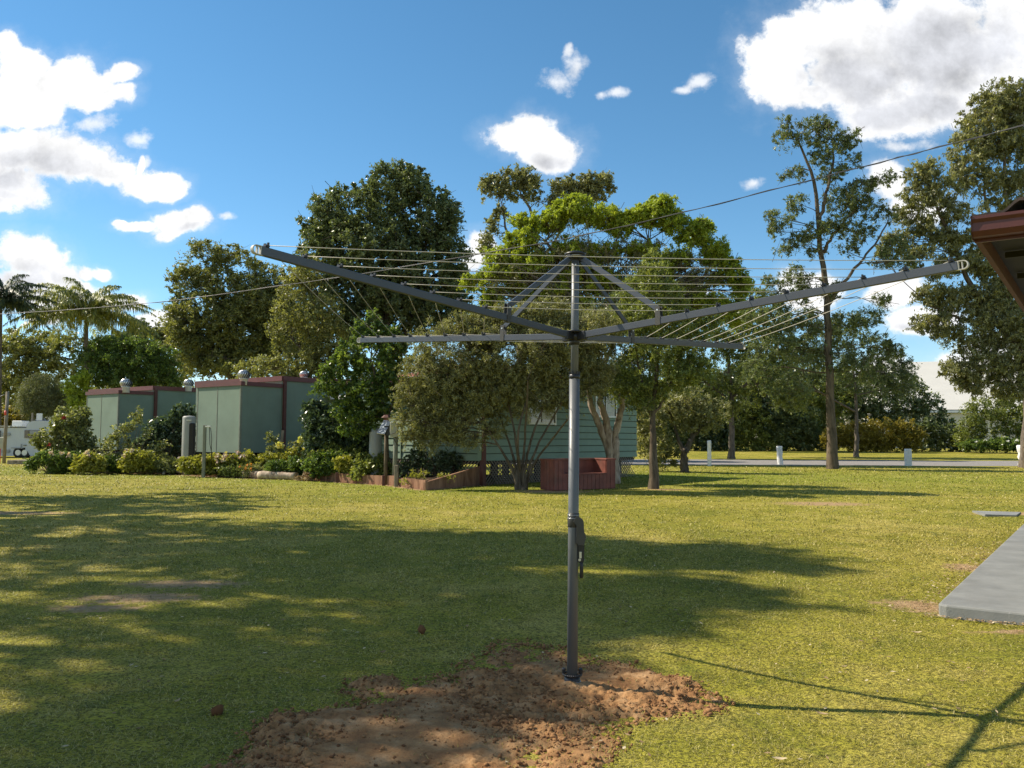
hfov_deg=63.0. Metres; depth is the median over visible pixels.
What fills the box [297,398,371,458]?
camellia
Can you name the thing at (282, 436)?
leaning timber
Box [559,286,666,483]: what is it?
paperbark tree
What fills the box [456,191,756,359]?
lime paperbark
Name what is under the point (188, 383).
roof ventilator
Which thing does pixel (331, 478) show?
garden sleeper
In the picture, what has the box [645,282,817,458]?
background tree
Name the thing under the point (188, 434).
water heater
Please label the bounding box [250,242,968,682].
clothes hoist
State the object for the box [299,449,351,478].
leafy plant
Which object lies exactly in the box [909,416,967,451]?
hedge shrub
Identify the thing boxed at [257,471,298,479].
garden log
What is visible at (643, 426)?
hedge shrub
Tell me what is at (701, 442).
hedge shrub
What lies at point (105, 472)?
garden log
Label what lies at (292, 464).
leafy plant
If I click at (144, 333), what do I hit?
background tree
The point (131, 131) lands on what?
sky
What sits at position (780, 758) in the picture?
fallen leaf
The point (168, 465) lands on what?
leafy plant
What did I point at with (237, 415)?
cabin
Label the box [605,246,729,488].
slim tree
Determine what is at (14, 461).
concrete step
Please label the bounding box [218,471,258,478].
garden log
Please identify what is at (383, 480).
garden stake
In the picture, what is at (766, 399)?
hedge shrub
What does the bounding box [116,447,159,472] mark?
hydrangea
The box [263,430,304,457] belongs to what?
yellow rose
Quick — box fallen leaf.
[773,757,785,759]
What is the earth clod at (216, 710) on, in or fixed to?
on the ground at (964, 736)
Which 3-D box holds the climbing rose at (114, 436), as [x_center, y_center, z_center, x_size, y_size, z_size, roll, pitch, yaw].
[-14.956,2.127,33.388,3.410,2.551,1.115,1,-4,-5]
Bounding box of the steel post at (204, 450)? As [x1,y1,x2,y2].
[202,425,218,477]
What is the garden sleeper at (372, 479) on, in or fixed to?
on the ground at (964, 736)
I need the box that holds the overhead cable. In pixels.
[5,124,1023,313]
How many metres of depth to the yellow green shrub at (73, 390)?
59.75 m
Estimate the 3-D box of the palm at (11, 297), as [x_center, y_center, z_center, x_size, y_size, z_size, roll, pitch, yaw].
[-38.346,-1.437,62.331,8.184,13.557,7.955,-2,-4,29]
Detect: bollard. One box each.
[707,440,710,465]
[776,446,782,464]
[904,449,911,465]
[1016,445,1019,458]
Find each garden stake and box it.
[336,473,338,482]
[382,475,384,485]
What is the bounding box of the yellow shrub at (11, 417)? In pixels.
[1,405,27,427]
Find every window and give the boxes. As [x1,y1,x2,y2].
[24,430,28,437]
[29,430,44,437]
[527,398,556,424]
[594,393,616,417]
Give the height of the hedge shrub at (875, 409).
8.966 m
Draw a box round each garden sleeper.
[303,471,335,481]
[339,473,381,484]
[387,475,393,485]
[399,478,427,489]
[423,466,479,489]
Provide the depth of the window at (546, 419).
28.29 m
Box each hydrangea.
[68,449,108,473]
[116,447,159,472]
[175,451,243,474]
[228,448,264,465]
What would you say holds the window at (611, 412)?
in the cottage
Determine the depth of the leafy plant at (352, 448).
28.67 m
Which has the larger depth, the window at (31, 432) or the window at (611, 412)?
the window at (31, 432)
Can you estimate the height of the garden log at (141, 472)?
0.312 m
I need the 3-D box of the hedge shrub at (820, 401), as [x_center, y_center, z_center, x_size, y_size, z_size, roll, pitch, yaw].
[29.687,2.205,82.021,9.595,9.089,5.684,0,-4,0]
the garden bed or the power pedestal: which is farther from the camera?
the power pedestal
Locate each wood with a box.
[2,354,193,427]
[649,364,873,445]
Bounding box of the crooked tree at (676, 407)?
[647,378,732,472]
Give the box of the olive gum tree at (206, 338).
[158,237,323,380]
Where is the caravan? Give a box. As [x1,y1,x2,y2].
[0,421,53,457]
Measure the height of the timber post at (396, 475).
0.700 m
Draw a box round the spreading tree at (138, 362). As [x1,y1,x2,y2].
[70,332,184,388]
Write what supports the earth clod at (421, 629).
on the ground at (964, 736)
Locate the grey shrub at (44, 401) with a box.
[11,370,68,427]
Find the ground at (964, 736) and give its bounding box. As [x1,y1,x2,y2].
[0,442,1023,767]
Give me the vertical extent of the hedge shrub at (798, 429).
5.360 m
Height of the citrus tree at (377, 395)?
5.707 m
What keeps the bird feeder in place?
on the meter post at (385, 429)
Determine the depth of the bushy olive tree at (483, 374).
24.01 m
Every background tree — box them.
[2,327,100,412]
[96,317,168,345]
[144,317,195,386]
[223,246,415,379]
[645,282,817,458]
[727,307,922,456]
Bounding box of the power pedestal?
[0,437,2,458]
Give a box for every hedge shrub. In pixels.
[636,401,688,470]
[637,379,723,449]
[637,406,693,450]
[674,412,728,450]
[696,355,803,450]
[719,406,785,450]
[769,400,826,450]
[770,366,863,450]
[835,364,958,450]
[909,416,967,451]
[950,388,1022,452]
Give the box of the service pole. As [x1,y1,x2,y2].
[0,392,8,462]
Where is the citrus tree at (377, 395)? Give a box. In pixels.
[307,307,409,461]
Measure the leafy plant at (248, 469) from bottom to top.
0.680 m
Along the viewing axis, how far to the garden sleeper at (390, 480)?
25.77 m
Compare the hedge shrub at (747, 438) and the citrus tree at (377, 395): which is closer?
the citrus tree at (377, 395)
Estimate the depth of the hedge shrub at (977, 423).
75.59 m
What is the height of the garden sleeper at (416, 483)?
0.270 m
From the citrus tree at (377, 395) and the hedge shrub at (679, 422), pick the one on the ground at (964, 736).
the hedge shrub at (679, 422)
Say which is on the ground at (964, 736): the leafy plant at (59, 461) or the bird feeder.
the leafy plant at (59, 461)
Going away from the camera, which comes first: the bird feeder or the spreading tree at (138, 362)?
the bird feeder
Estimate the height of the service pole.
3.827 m
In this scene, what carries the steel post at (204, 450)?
on the ground at (964, 736)
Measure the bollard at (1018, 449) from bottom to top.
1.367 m
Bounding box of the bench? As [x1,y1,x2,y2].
[540,458,615,490]
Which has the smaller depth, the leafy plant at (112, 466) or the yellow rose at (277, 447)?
the yellow rose at (277, 447)
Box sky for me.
[0,0,1023,436]
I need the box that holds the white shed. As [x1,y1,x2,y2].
[837,361,1022,447]
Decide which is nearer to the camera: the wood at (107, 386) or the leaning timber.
the leaning timber
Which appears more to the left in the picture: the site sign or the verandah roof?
the site sign
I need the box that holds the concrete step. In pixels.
[7,459,26,463]
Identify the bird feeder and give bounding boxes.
[381,415,391,420]
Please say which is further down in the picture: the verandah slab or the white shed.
the verandah slab
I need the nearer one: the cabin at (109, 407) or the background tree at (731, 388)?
the cabin at (109, 407)
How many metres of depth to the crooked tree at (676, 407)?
36.65 m
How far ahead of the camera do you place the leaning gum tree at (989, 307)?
44.08 m
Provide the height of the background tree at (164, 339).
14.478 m
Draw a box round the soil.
[223,642,728,767]
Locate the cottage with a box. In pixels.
[346,372,651,485]
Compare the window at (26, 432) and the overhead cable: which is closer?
the overhead cable
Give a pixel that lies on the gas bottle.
(375, 443)
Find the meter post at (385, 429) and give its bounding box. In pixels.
[377,420,398,484]
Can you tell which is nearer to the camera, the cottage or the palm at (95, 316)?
the cottage
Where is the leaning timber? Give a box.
[280,430,283,449]
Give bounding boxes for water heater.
[181,416,195,456]
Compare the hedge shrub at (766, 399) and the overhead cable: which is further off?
the hedge shrub at (766, 399)
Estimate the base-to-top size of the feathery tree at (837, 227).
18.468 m
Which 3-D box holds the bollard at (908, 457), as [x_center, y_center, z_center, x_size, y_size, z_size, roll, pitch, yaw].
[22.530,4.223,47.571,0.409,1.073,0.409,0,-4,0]
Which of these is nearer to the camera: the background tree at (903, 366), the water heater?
the water heater
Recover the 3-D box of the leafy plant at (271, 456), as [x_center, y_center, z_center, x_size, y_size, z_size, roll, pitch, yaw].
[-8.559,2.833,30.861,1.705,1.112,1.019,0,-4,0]
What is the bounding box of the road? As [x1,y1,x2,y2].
[516,459,1018,465]
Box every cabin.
[85,386,198,459]
[194,376,391,463]
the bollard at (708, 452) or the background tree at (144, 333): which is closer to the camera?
the bollard at (708, 452)
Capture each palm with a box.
[0,274,62,427]
[2,277,163,394]
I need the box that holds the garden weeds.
[399,468,455,484]
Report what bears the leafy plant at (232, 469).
on the garden bed
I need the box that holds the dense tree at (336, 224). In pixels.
[292,157,477,370]
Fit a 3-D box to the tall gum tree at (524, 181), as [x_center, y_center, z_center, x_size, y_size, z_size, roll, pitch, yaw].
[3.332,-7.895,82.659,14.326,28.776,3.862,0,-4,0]
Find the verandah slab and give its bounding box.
[939,524,1023,624]
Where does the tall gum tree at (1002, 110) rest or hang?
on the ground at (964, 736)
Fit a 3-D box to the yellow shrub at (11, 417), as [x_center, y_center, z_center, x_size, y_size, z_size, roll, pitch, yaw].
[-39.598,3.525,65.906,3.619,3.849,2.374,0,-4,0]
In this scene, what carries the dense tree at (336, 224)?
on the ground at (964, 736)
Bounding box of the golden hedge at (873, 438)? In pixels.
[817,416,929,451]
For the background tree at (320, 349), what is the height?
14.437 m
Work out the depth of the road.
52.92 m
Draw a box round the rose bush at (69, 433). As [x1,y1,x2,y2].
[27,405,101,466]
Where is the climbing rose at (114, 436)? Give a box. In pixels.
[94,405,175,458]
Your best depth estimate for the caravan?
55.85 m
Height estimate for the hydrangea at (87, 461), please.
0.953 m
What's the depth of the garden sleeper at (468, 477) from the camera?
25.08 m
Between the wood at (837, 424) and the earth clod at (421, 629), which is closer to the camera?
the earth clod at (421, 629)
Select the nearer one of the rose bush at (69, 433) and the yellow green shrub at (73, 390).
the rose bush at (69, 433)
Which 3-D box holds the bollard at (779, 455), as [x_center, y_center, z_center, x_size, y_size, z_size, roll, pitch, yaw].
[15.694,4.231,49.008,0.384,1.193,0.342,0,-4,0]
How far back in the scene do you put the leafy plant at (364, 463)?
26.85 m
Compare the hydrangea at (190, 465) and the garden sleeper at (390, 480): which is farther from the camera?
the hydrangea at (190, 465)
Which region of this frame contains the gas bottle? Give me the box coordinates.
[369,428,381,474]
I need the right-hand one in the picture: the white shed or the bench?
the white shed
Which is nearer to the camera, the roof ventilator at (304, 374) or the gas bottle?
the gas bottle
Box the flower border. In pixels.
[954,436,1020,452]
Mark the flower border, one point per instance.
(1005, 444)
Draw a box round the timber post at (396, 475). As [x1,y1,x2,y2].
[394,465,398,486]
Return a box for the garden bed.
[48,464,496,485]
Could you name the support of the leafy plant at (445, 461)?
on the garden bed
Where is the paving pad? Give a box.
[972,511,1020,516]
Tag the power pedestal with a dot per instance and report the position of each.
(1, 442)
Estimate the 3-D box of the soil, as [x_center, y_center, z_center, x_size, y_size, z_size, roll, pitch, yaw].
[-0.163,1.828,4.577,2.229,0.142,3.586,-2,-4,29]
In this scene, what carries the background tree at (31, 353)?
on the ground at (964, 736)
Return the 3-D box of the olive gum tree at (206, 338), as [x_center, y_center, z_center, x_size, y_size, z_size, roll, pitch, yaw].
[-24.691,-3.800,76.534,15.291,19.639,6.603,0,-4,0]
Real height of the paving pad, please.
0.080 m
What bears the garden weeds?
on the garden bed
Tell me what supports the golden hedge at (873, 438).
on the ground at (964, 736)
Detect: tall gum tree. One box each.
[474,162,617,361]
[942,76,1023,467]
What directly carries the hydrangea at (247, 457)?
on the garden bed
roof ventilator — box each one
[120,379,132,392]
[183,379,193,390]
[237,370,250,384]
[299,371,308,377]
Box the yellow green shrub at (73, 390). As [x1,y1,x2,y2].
[59,368,94,413]
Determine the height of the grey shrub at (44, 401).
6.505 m
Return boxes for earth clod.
[210,704,223,715]
[417,625,425,633]
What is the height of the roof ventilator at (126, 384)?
0.654 m
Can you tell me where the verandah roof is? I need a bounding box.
[970,197,1023,311]
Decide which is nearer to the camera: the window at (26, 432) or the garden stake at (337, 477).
the garden stake at (337, 477)
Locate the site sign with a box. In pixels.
[36,413,42,420]
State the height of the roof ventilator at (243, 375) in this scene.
0.604 m
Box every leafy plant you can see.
[22,448,83,473]
[104,454,127,472]
[145,457,179,473]
[214,462,244,477]
[236,462,269,477]
[257,446,301,463]
[263,454,307,478]
[293,472,317,480]
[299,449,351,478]
[307,441,365,479]
[331,454,354,476]
[346,452,392,480]
[398,439,462,477]
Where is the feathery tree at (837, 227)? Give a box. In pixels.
[737,113,917,468]
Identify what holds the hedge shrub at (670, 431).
on the ground at (964, 736)
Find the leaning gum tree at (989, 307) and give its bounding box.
[872,155,1023,468]
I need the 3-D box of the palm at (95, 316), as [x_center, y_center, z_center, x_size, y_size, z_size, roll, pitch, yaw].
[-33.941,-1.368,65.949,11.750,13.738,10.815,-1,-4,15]
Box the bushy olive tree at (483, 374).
[380,293,625,489]
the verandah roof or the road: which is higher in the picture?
the verandah roof
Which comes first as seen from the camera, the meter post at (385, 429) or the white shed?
the meter post at (385, 429)
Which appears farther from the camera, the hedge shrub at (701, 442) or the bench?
the hedge shrub at (701, 442)
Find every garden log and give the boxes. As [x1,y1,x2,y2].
[89,467,123,473]
[125,471,160,473]
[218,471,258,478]
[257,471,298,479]

